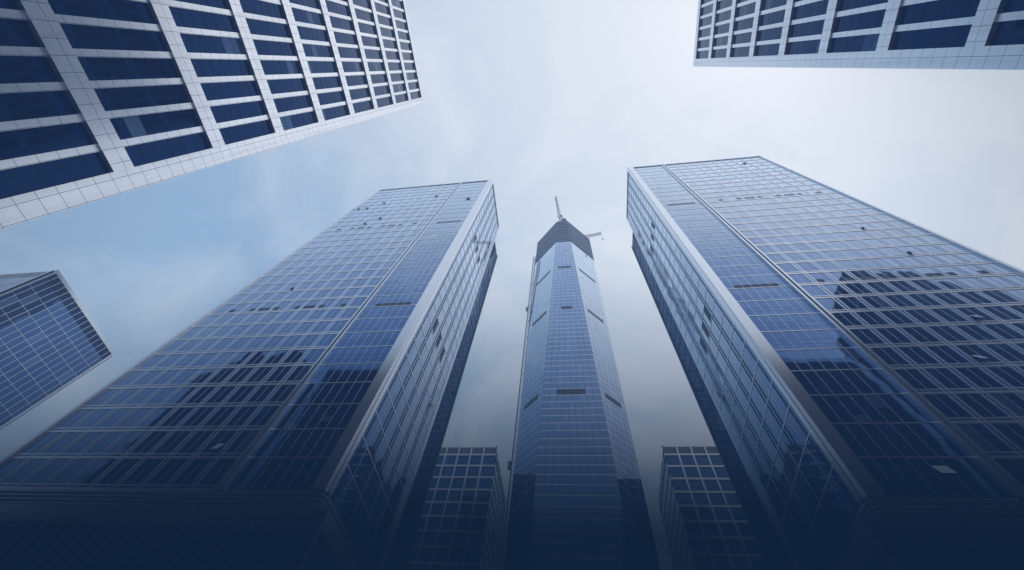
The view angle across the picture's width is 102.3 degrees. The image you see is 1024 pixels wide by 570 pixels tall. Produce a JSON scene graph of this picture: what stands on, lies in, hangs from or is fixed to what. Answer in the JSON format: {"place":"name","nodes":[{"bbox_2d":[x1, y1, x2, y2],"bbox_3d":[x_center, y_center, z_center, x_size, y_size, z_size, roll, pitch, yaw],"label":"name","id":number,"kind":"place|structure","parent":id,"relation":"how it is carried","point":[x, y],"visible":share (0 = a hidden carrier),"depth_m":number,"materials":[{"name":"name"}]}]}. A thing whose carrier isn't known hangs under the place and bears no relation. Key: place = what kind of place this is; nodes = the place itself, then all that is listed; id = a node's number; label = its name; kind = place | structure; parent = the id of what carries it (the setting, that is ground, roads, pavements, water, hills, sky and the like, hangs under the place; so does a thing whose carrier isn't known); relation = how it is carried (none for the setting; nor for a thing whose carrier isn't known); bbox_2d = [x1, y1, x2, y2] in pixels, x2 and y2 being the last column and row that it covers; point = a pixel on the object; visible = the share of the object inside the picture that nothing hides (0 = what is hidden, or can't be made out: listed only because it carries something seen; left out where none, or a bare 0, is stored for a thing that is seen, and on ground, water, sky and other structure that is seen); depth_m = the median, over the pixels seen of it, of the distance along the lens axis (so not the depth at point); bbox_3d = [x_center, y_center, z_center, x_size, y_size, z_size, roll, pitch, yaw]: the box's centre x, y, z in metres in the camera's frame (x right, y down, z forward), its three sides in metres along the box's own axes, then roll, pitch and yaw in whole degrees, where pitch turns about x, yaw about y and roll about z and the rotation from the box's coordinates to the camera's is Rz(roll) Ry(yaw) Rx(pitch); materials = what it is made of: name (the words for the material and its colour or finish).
{"place":"outdoors","nodes":[
{"label":"outdoors","id":0,"kind":"place"},
{"bbox_2d":[0,270,114,429],"bbox_3d":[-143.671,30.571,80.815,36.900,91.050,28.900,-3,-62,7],"label":"skyscraper","id":1,"kind":"structure","parent":0,"point":[53,340],"depth_m":107.88,"materials":[{"name":"blue glass"}]},
{"bbox_2d":[0,0,424,228],"bbox_3d":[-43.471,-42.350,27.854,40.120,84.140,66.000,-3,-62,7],"label":"skyscraper","id":2,"kind":"structure","parent":0,"point":[101,99],"depth_m":26.49,"materials":[{"name":"blue glass"}]},
{"bbox_2d":[0,179,499,569],"bbox_3d":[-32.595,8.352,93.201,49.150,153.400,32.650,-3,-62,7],"label":"tower","id":3,"kind":"structure","parent":0,"point":[292,410],"depth_m":53.83,"materials":[{"name":"blue glass"}]},
{"bbox_2d":[406,446,505,569],"bbox_3d":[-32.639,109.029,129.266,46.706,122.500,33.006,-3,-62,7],"label":"skyscraper","id":4,"kind":"structure","parent":0,"point":[460,526],"depth_m":147.93,"materials":[{"name":"blue glass"}]},
{"bbox_2d":[0,0,1023,569],"label":"sky","id":5,"kind":"structure","parent":0,"point":[543,100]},
{"bbox_2d":[657,445,767,569],"bbox_3d":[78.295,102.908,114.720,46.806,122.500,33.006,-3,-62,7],"label":"skyscraper","id":6,"kind":"structure","parent":0,"point":[705,523],"depth_m":138.71,"materials":[{"name":"blue glass"}]},
{"bbox_2d":[626,155,1023,569],"bbox_3d":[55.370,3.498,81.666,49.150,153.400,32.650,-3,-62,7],"label":"tower","id":7,"kind":"structure","parent":0,"point":[852,367],"depth_m":52.57,"materials":[{"name":"blue glass"}]},
{"bbox_2d":[693,0,1023,69],"bbox_3d":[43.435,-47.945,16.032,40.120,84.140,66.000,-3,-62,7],"label":"skyscraper","id":8,"kind":"structure","parent":0,"point":[938,34],"depth_m":31.90,"materials":[{"name":"blue glass"}]},
{"label":"plaza ground","id":9,"kind":"structure","parent":0,"visible":0},
{"bbox_2d":[500,196,660,569],"bbox_3d":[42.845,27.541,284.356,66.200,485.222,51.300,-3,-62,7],"label":"tower","id":10,"kind":"structure","parent":9,"relation":"on","point":[578,500],"depth_m":168.96,"materials":[{"name":"blue glass"}]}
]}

